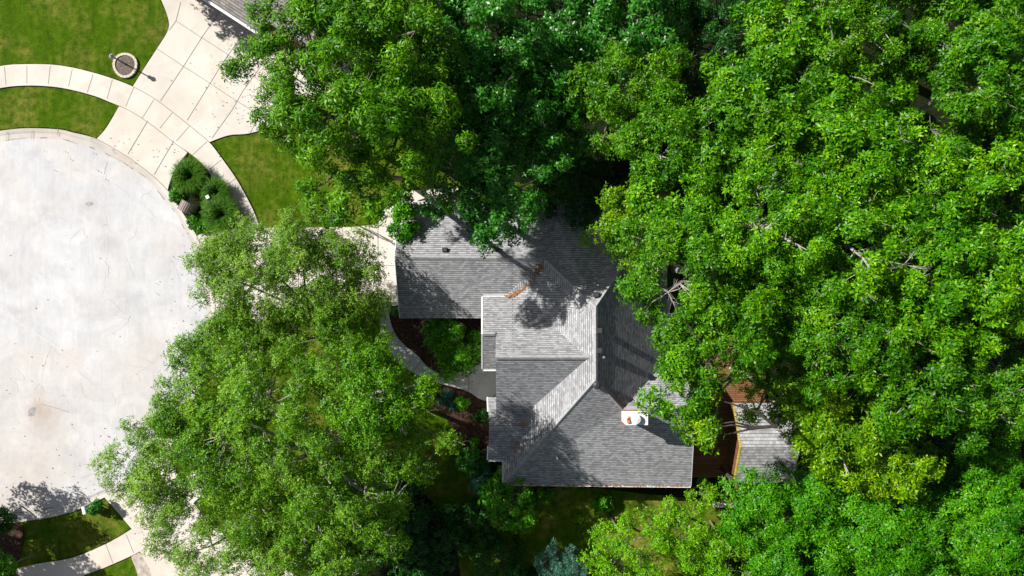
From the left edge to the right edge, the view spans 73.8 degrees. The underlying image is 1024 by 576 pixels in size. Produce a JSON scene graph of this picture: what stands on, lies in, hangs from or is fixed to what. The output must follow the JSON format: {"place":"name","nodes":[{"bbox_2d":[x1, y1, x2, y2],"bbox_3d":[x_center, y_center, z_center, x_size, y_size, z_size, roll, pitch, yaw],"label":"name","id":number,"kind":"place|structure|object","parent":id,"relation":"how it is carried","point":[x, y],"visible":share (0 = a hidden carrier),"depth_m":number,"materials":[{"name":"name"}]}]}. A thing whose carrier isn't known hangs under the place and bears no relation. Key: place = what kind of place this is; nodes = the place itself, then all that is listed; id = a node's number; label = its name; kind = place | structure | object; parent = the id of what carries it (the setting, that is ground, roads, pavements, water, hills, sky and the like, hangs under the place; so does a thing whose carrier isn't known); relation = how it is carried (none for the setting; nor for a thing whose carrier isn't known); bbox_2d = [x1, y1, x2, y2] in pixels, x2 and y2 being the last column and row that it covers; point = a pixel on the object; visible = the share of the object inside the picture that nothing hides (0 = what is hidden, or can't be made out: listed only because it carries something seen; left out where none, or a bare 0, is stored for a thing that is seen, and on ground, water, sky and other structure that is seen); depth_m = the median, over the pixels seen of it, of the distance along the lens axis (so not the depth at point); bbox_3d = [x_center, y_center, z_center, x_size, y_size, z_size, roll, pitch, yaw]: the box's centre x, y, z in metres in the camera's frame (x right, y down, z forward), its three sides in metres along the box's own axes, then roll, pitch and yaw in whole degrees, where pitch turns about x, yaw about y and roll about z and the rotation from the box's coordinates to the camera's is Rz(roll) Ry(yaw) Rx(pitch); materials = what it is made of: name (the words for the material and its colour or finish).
{"place":"outdoors","nodes":[
{"label":"outdoors","id":0,"kind":"place"},
{"bbox_2d":[0,138,205,512],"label":"road","id":1,"kind":"structure","parent":0,"point":[74,317],"depth_m":49.19,"materials":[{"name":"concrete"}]},
{"bbox_2d":[0,128,215,522],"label":"kerb","id":2,"kind":"structure","parent":1,"relation":"on","point":[88,141],"depth_m":49.19,"materials":[{"name":"concrete"}]},
{"bbox_2d":[0,64,267,575],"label":"pavement","id":3,"kind":"structure","parent":0,"point":[190,140],"depth_m":49.11,"materials":[{"name":"concrete"}]},
{"bbox_2d":[4,2,468,575],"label":"pavement joints","id":4,"kind":"object","parent":3,"relation":"on","point":[210,168],"visible":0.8,"depth_m":49.11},
{"bbox_2d":[97,107,187,189],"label":"driveway","id":5,"kind":"structure","parent":0,"point":[123,129],"depth_m":49.12,"materials":[{"name":"concrete"}]},
{"bbox_2d":[167,156,209,195],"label":"ornamental grass","id":6,"kind":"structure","parent":0,"point":[188,174],"depth_m":48.18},
{"bbox_2d":[105,451,292,575],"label":"driveway","id":7,"kind":"structure","parent":0,"point":[161,567],"depth_m":49.12,"materials":[{"name":"concrete"}]},
{"bbox_2d":[199,193,241,234],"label":"ornamental grass","id":8,"kind":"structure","parent":0,"point":[219,214],"depth_m":48.25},
{"bbox_2d":[133,0,358,141],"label":"driveway","id":9,"kind":"structure","parent":0,"point":[161,70],"depth_m":49.12,"materials":[{"name":"concrete"}]},
{"bbox_2d":[197,189,472,313],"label":"driveway","id":10,"kind":"structure","parent":0,"point":[384,240],"depth_m":49.12,"materials":[{"name":"concrete"}]},
{"bbox_2d":[385,180,425,247],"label":"maple tree","id":11,"kind":"object","parent":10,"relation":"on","point":[403,212],"visible":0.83,"depth_m":44.09,"materials":[{"name":"green plant"}]},
{"bbox_2d":[417,194,454,225],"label":"maple tree","id":12,"kind":"object","parent":10,"relation":"on","point":[443,211],"visible":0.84,"depth_m":42.44,"materials":[{"name":"green plant"}]},
{"bbox_2d":[283,143,427,225],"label":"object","id":13,"kind":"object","parent":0,"point":[297,172],"depth_m":49.17,"materials":[{"name":"green plant"}]},
{"bbox_2d":[247,60,412,175],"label":"locust tree","id":14,"kind":"object","parent":13,"relation":"on","point":[294,107],"visible":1,"depth_m":31.62,"materials":[{"name":"green plant"}]},
{"bbox_2d":[293,150,405,229],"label":"locust tree","id":15,"kind":"object","parent":13,"relation":"on","point":[373,207],"visible":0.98,"depth_m":33.84,"materials":[{"name":"green plant"}]},
{"bbox_2d":[0,0,717,575],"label":"ground","id":16,"kind":"structure","parent":0,"point":[88,34],"depth_m":49.20,"materials":[{"name":"green plant"}]},
{"bbox_2d":[0,523,24,565],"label":"mulch bed","id":17,"kind":"object","parent":16,"relation":"on","point":[12,542],"visible":0.56,"depth_m":49.15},
{"bbox_2d":[0,548,34,575],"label":"corner tree","id":18,"kind":"object","parent":16,"relation":"on","point":[10,569],"visible":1,"depth_m":46.62,"materials":[{"name":"green plant"}]},
{"bbox_2d":[112,53,137,77],"bbox_3d":[-27.846,-16.018,49.130,1.799,0.140,1.802,0,90,0],"label":"flower bed","id":19,"kind":"object","parent":16,"relation":"on","point":[128,70],"visible":0.97,"depth_m":49.10,"materials":[{"name":"beige stone"}]},
{"bbox_2d":[83,386,243,563],"bbox_3d":[-20.377,11.108,43.929,9.600,10.665,9.175,-33,90,0],"label":"birch tree","id":20,"kind":"object","parent":16,"relation":"on","point":[151,492],"visible":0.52,"depth_m":41.12,"materials":[{"name":"green plant"}]},
{"bbox_2d":[170,155,232,227],"bbox_3d":[-22.577,-6.492,49.180,2.928,0.100,6.165,-32,90,0],"label":"planting bed","id":21,"kind":"object","parent":16,"relation":"on","point":[195,198],"visible":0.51,"depth_m":49.13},
{"bbox_2d":[199,176,233,205],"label":"ornamental grass","id":22,"kind":"object","parent":21,"relation":"on","point":[213,186],"depth_m":48.32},
{"bbox_2d":[143,334,273,468],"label":"birch tree","id":23,"kind":"object","parent":16,"relation":"on","point":[195,377],"visible":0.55,"depth_m":38.75,"materials":[{"name":"green plant"}]},
{"bbox_2d":[157,508,263,575],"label":"birch tree","id":24,"kind":"object","parent":16,"relation":"on","point":[180,555],"visible":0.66,"depth_m":41.46,"materials":[{"name":"green plant"}]},
{"bbox_2d":[178,225,277,298],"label":"ash tree","id":25,"kind":"object","parent":16,"relation":"on","point":[203,259],"visible":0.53,"depth_m":41.07,"materials":[{"name":"green plant"}]},
{"bbox_2d":[176,304,279,390],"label":"ash tree","id":26,"kind":"object","parent":16,"relation":"on","point":[215,324],"visible":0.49,"depth_m":42.10,"materials":[{"name":"green plant"}]},
{"bbox_2d":[0,1,483,575],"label":"lawn edging","id":27,"kind":"object","parent":16,"relation":"on","point":[230,169],"visible":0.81,"depth_m":49.19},
{"bbox_2d":[204,0,341,56],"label":"house","id":28,"kind":"structure","parent":16,"relation":"on","point":[234,10],"depth_m":45.98,"materials":[{"name":"concrete"}]},
{"bbox_2d":[186,203,395,340],"bbox_3d":[-13.268,-0.624,43.813,12.123,11.020,9.204,0,90,0],"label":"ash tree","id":29,"kind":"object","parent":16,"relation":"on","point":[306,257],"visible":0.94,"depth_m":40.75,"materials":[{"name":"green plant"}]},
{"bbox_2d":[216,0,388,141],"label":"locust tree","id":30,"kind":"object","parent":16,"relation":"on","point":[270,43],"visible":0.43,"depth_m":35.62,"materials":[{"name":"green plant"}]},
{"bbox_2d":[154,345,466,575],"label":"birch tree","id":31,"kind":"object","parent":16,"relation":"on","point":[291,417],"visible":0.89,"depth_m":37.12,"materials":[{"name":"green plant"}]},
{"bbox_2d":[227,484,412,575],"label":"birch tree","id":32,"kind":"object","parent":16,"relation":"on","point":[315,557],"visible":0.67,"depth_m":37.43,"materials":[{"name":"green plant"}]},
{"bbox_2d":[260,282,397,372],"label":"ash tree","id":33,"kind":"object","parent":16,"relation":"on","point":[333,346],"visible":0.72,"depth_m":41.58,"materials":[{"name":"green plant"}]},
{"bbox_2d":[324,338,443,447],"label":"birch tree","id":34,"kind":"object","parent":16,"relation":"on","point":[399,418],"visible":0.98,"depth_m":36.32,"materials":[{"name":"green plant"}]},
{"bbox_2d":[338,477,459,575],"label":"mulch bed","id":35,"kind":"object","parent":16,"relation":"on","point":[384,570],"visible":0.2,"depth_m":49.17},
{"bbox_2d":[342,465,457,575],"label":"shade shrub","id":36,"kind":"object","parent":35,"relation":"on","point":[416,519],"visible":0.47,"depth_m":46.70,"materials":[{"name":"green plant"}]},
{"bbox_2d":[398,522,460,575],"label":"shade shrub","id":37,"kind":"object","parent":35,"relation":"on","point":[437,548],"visible":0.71,"depth_m":47.18,"materials":[{"name":"green plant"}]},
{"bbox_2d":[330,49,478,193],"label":"locust tree","id":38,"kind":"object","parent":16,"relation":"on","point":[416,157],"visible":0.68,"depth_m":34.13,"materials":[{"name":"green plant"}]},
{"bbox_2d":[390,307,480,372],"bbox_3d":[-4.975,3.727,49.200,7.819,0.100,4.762,0,90,0],"label":"mulch bed","id":39,"kind":"object","parent":16,"relation":"on","point":[414,335],"visible":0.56,"depth_m":49.15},
{"bbox_2d":[419,318,480,383],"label":"courtyard tree","id":40,"kind":"object","parent":39,"relation":"on","point":[446,334],"visible":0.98,"depth_m":46.27,"materials":[{"name":"green plant"}]},
{"bbox_2d":[420,380,494,466],"bbox_3d":[-3.150,9.142,49.200,3.839,0.100,7.934,-34,90,0],"label":"mulch bed","id":41,"kind":"object","parent":16,"relation":"on","point":[463,422],"visible":0.4,"depth_m":49.15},
{"bbox_2d":[455,447,491,479],"bbox_3d":[-2.806,12.287,48.203,2.448,2.128,2.319,-30,90,0],"label":"shrub","id":42,"kind":"object","parent":41,"relation":"on","point":[472,458],"visible":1,"depth_m":47.74,"materials":[{"name":"green plant"}]},
{"bbox_2d":[431,496,501,558],"bbox_3d":[-3.166,16.884,47.842,4.932,2.861,4.329,0,90,0],"label":"shade shrub","id":43,"kind":"object","parent":16,"relation":"on","point":[455,540],"visible":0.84,"depth_m":47.51,"materials":[{"name":"green plant"}]},
{"bbox_2d":[465,527,527,575],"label":"shade shrub","id":44,"kind":"object","parent":16,"relation":"on","point":[516,568],"visible":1,"depth_m":47.30,"materials":[{"name":"green plant"}]},
{"bbox_2d":[449,126,556,259],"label":"maple tree","id":45,"kind":"object","parent":16,"relation":"on","point":[529,203],"visible":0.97,"depth_m":36.60,"materials":[{"name":"green plant"}]},
{"bbox_2d":[477,465,544,537],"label":"young maple","id":46,"kind":"object","parent":16,"relation":"on","point":[525,498],"visible":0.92,"depth_m":45.81,"materials":[{"name":"green plant"}]},
{"bbox_2d":[395,200,693,487],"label":"house","id":47,"kind":"structure","parent":16,"relation":"on","point":[568,355],"depth_m":44.11,"materials":[{"name":"grey tile"}]},
{"bbox_2d":[503,263,691,487],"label":"fallen needles","id":48,"kind":"object","parent":47,"relation":"on","point":[538,270],"visible":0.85,"depth_m":45.13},
{"bbox_2d":[576,177,690,272],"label":"woodland tree","id":49,"kind":"object","parent":16,"relation":"on","point":[616,202],"visible":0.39,"depth_m":39.04,"materials":[{"name":"green plant"}]},
{"bbox_2d":[379,306,495,400],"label":"path","id":50,"kind":"structure","parent":0,"point":[486,381],"depth_m":49.11,"materials":[{"name":"concrete"}]},
{"bbox_2d":[519,486,723,575],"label":"lawn","id":51,"kind":"structure","parent":0,"point":[567,517],"depth_m":49.16,"materials":[{"name":"green plant"}]},
{"bbox_2d":[534,538,588,575],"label":"blue spruce","id":52,"kind":"object","parent":51,"relation":"on","point":[558,564],"visible":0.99,"depth_m":45.03,"materials":[{"name":"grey plant"}]},
{"bbox_2d":[576,504,682,575],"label":"lime tree","id":53,"kind":"object","parent":51,"relation":"on","point":[612,543],"visible":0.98,"depth_m":42.36,"materials":[{"name":"green plant"}]},
{"bbox_2d":[644,484,742,575],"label":"lime tree","id":54,"kind":"object","parent":51,"relation":"on","point":[697,541],"visible":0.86,"depth_m":42.25,"materials":[{"name":"green plant"}]},
{"bbox_2d":[684,510,785,575],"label":"lime tree","id":55,"kind":"object","parent":51,"relation":"on","point":[743,551],"visible":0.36,"depth_m":42.51,"materials":[{"name":"green plant"}]},
{"bbox_2d":[373,0,1023,575],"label":"woodland floor","id":56,"kind":"structure","parent":0,"point":[931,114],"depth_m":49.18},
{"bbox_2d":[284,0,471,132],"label":"locust tree","id":57,"kind":"object","parent":56,"relation":"on","point":[422,21],"visible":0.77,"depth_m":33.72,"materials":[{"name":"green plant"}]},
{"bbox_2d":[420,90,516,206],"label":"maple tree","id":58,"kind":"object","parent":56,"relation":"on","point":[464,175],"visible":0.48,"depth_m":37.24,"materials":[{"name":"green plant"}]},
{"bbox_2d":[398,0,561,121],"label":"maple tree","id":59,"kind":"object","parent":56,"relation":"on","point":[490,12],"visible":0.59,"depth_m":36.73,"materials":[{"name":"green plant"}]},
{"bbox_2d":[423,40,552,161],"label":"maple tree","id":60,"kind":"object","parent":56,"relation":"on","point":[482,93],"visible":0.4,"depth_m":37.66,"materials":[{"name":"green plant"}]},
{"bbox_2d":[495,70,603,186],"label":"maple tree","id":61,"kind":"object","parent":56,"relation":"on","point":[541,142],"visible":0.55,"depth_m":39.67,"materials":[{"name":"green plant"}]},
{"bbox_2d":[514,17,615,129],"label":"maple tree","id":62,"kind":"object","parent":56,"relation":"on","point":[557,77],"visible":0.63,"depth_m":38.77,"materials":[{"name":"green plant"}]},
{"bbox_2d":[505,0,625,79],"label":"maple tree","id":63,"kind":"object","parent":56,"relation":"on","point":[571,13],"visible":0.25,"depth_m":39.43,"materials":[{"name":"green plant"}]},
{"bbox_2d":[531,134,634,232],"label":"shade tree","id":64,"kind":"object","parent":56,"relation":"on","point":[569,186],"visible":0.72,"depth_m":44.49,"materials":[{"name":"green plant"}]},
{"bbox_2d":[500,477,711,498],"bbox_3d":[6.731,14.154,49.220,15.385,0.100,2.154,0,90,0],"label":"mulch bed","id":65,"kind":"object","parent":56,"relation":"on","point":[674,492],"visible":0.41,"depth_m":49.17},
{"bbox_2d":[563,35,695,160],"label":"woodland tree","id":66,"kind":"object","parent":56,"relation":"on","point":[669,65],"visible":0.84,"depth_m":37.65,"materials":[{"name":"green plant"}]},
{"bbox_2d":[582,0,696,102],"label":"woodland tree","id":67,"kind":"object","parent":56,"relation":"on","point":[650,35],"visible":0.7,"depth_m":38.48,"materials":[{"name":"green plant"}]},
{"bbox_2d":[609,78,737,203],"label":"woodland tree","id":68,"kind":"object","parent":56,"relation":"on","point":[647,136],"visible":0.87,"depth_m":36.57,"materials":[{"name":"green plant"}]},
{"bbox_2d":[625,148,741,252],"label":"woodland tree","id":69,"kind":"object","parent":56,"relation":"on","point":[653,206],"visible":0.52,"depth_m":36.88,"materials":[{"name":"green plant"}]},
{"bbox_2d":[630,343,739,425],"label":"woodland tree","id":70,"kind":"object","parent":56,"relation":"on","point":[698,394],"visible":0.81,"depth_m":34.88,"materials":[{"name":"green plant"}]},
{"bbox_2d":[609,193,764,352],"bbox_3d":[9.100,-0.741,41.323,8.214,15.920,8.685,0,90,0],"label":"woodland tree","id":71,"kind":"object","parent":56,"relation":"on","point":[642,278],"visible":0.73,"depth_m":35.12,"materials":[{"name":"green plant"}]},
{"bbox_2d":[652,0,751,95],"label":"shade tree","id":72,"kind":"object","parent":56,"relation":"on","point":[700,22],"visible":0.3,"depth_m":40.88,"materials":[{"name":"green plant"}]},
{"bbox_2d":[645,277,778,397],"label":"woodland tree","id":73,"kind":"object","parent":56,"relation":"on","point":[723,312],"visible":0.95,"depth_m":34.11,"materials":[{"name":"green plant"}]},
{"bbox_2d":[671,320,764,477],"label":"deck","id":74,"kind":"structure","parent":56,"relation":"on","point":[707,465],"depth_m":48.86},
{"bbox_2d":[668,387,786,456],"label":"woodland tree","id":75,"kind":"object","parent":56,"relation":"on","point":[706,428],"visible":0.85,"depth_m":34.73,"materials":[{"name":"green plant"}]},
{"bbox_2d":[684,51,781,127],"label":"woodland tree","id":76,"kind":"object","parent":56,"relation":"on","point":[720,79],"visible":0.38,"depth_m":36.73,"materials":[{"name":"green plant"}]},
{"bbox_2d":[683,52,835,209],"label":"woodland tree","id":77,"kind":"object","parent":56,"relation":"on","point":[766,118],"visible":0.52,"depth_m":36.24,"materials":[{"name":"green plant"}]},
{"bbox_2d":[677,135,846,318],"bbox_3d":[13.230,-3.047,41.094,8.461,16.324,8.571,-43,90,0],"label":"woodland tree","id":78,"kind":"object","parent":56,"relation":"on","point":[763,234],"visible":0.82,"depth_m":34.59,"materials":[{"name":"green plant"}]},
{"bbox_2d":[728,401,798,482],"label":"shed","id":79,"kind":"structure","parent":56,"relation":"on","point":[757,448],"depth_m":45.87,"materials":[{"name":"wood"}]},
{"bbox_2d":[714,456,815,560],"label":"woodland tree","id":80,"kind":"object","parent":56,"relation":"on","point":[758,504],"visible":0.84,"depth_m":41.49,"materials":[{"name":"green plant"}]},
{"bbox_2d":[712,244,836,365],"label":"woodland tree","id":81,"kind":"object","parent":56,"relation":"on","point":[777,337],"visible":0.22,"depth_m":36.82,"materials":[{"name":"green plant"}]},
{"bbox_2d":[721,0,853,123],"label":"woodland tree","id":82,"kind":"object","parent":56,"relation":"on","point":[771,60],"visible":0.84,"depth_m":36.01,"materials":[{"name":"green plant"}]},
{"bbox_2d":[725,349,850,443],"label":"woodland tree","id":83,"kind":"object","parent":56,"relation":"on","point":[776,387],"visible":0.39,"depth_m":39.76,"materials":[{"name":"green plant"}]},
{"bbox_2d":[741,510,854,575],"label":"woodland tree","id":84,"kind":"object","parent":56,"relation":"on","point":[786,565],"visible":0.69,"depth_m":41.20,"materials":[{"name":"green plant"}]},
{"bbox_2d":[784,456,873,548],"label":"woodland tree","id":85,"kind":"object","parent":56,"relation":"on","point":[818,496],"visible":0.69,"depth_m":40.59,"materials":[{"name":"green plant"}]},
{"bbox_2d":[765,367,912,494],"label":"woodland tree","id":86,"kind":"object","parent":56,"relation":"on","point":[833,457],"visible":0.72,"depth_m":38.67,"materials":[{"name":"green plant"}]},
{"bbox_2d":[769,49,926,207],"bbox_3d":[18.138,-8.399,41.821,8.754,14.863,9.382,0,90,0],"label":"woodland tree","id":87,"kind":"object","parent":56,"relation":"on","point":[852,134],"visible":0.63,"depth_m":35.86,"materials":[{"name":"green plant"}]},
{"bbox_2d":[770,0,927,120],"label":"woodland tree","id":88,"kind":"object","parent":56,"relation":"on","point":[871,33],"visible":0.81,"depth_m":35.71,"materials":[{"name":"green plant"}]},
{"bbox_2d":[776,248,925,409],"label":"woodland tree","id":89,"kind":"object","parent":56,"relation":"on","point":[864,353],"visible":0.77,"depth_m":35.27,"materials":[{"name":"green plant"}]},
{"bbox_2d":[758,147,948,309],"bbox_3d":[17.968,-2.864,40.863,10.188,16.784,8.622,0,90,0],"label":"woodland tree","id":90,"kind":"object","parent":56,"relation":"on","point":[859,215],"visible":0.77,"depth_m":34.62,"materials":[{"name":"green plant"}]},
{"bbox_2d":[828,477,936,575],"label":"woodland tree","id":91,"kind":"object","parent":56,"relation":"on","point":[875,513],"visible":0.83,"depth_m":40.27,"materials":[{"name":"green plant"}]},
{"bbox_2d":[841,421,948,503],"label":"woodland tree","id":92,"kind":"object","parent":56,"relation":"on","point":[887,469],"visible":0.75,"depth_m":39.19,"materials":[{"name":"green plant"}]},
{"bbox_2d":[823,285,1001,449],"bbox_3d":[22.055,4.259,41.706,8.143,15.103,8.052,-21,90,0],"label":"woodland tree","id":93,"kind":"object","parent":56,"relation":"on","point":[954,379],"visible":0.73,"depth_m":35.72,"materials":[{"name":"green plant"}]},
{"bbox_2d":[841,0,994,44],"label":"woodland tree","id":94,"kind":"object","parent":56,"relation":"on","point":[923,5],"visible":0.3,"depth_m":38.19,"materials":[{"name":"green plant"}]},
{"bbox_2d":[850,107,1002,229],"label":"woodland tree","id":95,"kind":"object","parent":56,"relation":"on","point":[942,144],"visible":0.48,"depth_m":36.01,"materials":[{"name":"green plant"}]},
{"bbox_2d":[865,0,991,96],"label":"woodland tree","id":96,"kind":"object","parent":56,"relation":"on","point":[917,64],"visible":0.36,"depth_m":37.80,"materials":[{"name":"green plant"}]},
{"bbox_2d":[842,191,1021,351],"bbox_3d":[22.410,-0.858,41.311,7.651,15.886,8.381,0,90,0],"label":"woodland tree","id":97,"kind":"object","parent":56,"relation":"on","point":[946,265],"visible":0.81,"depth_m":34.72,"materials":[{"name":"green plant"}]},
{"bbox_2d":[878,483,1001,575],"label":"woodland tree","id":98,"kind":"object","parent":56,"relation":"on","point":[958,531],"visible":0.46,"depth_m":40.89,"materials":[{"name":"green plant"}]},
{"bbox_2d":[868,96,1023,237],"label":"woodland tree","id":99,"kind":"object","parent":56,"relation":"on","point":[988,182],"visible":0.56,"depth_m":35.94,"materials":[{"name":"green plant"}]},
{"bbox_2d":[904,437,997,517],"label":"woodland tree","id":100,"kind":"object","parent":56,"relation":"on","point":[945,483],"visible":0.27,"depth_m":43.54,"materials":[{"name":"green plant"}]},
{"bbox_2d":[881,0,1023,65],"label":"woodland tree","id":101,"kind":"object","parent":56,"relation":"on","point":[1012,6],"visible":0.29,"depth_m":35.68,"materials":[{"name":"green plant"}]},
{"bbox_2d":[893,214,1023,359],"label":"woodland tree","id":102,"kind":"object","parent":56,"relation":"on","point":[1011,245],"visible":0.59,"depth_m":35.15,"materials":[{"name":"green plant"}]},
{"bbox_2d":[896,8,1023,148],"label":"woodland tree","id":103,"kind":"object","parent":56,"relation":"on","point":[974,49],"visible":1,"depth_m":34.70,"materials":[{"name":"green plant"}]},
{"bbox_2d":[915,339,1023,456],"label":"woodland tree","id":104,"kind":"object","parent":56,"relation":"on","point":[996,388],"visible":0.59,"depth_m":37.33,"materials":[{"name":"green plant"}]},
{"bbox_2d":[918,433,1023,505],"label":"woodland tree","id":105,"kind":"object","parent":56,"relation":"on","point":[1005,459],"visible":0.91,"depth_m":41.59,"materials":[{"name":"green plant"}]},
{"bbox_2d":[925,479,1023,575],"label":"woodland tree","id":106,"kind":"object","parent":56,"relation":"on","point":[1004,515],"visible":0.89,"depth_m":40.29,"materials":[{"name":"green plant"}]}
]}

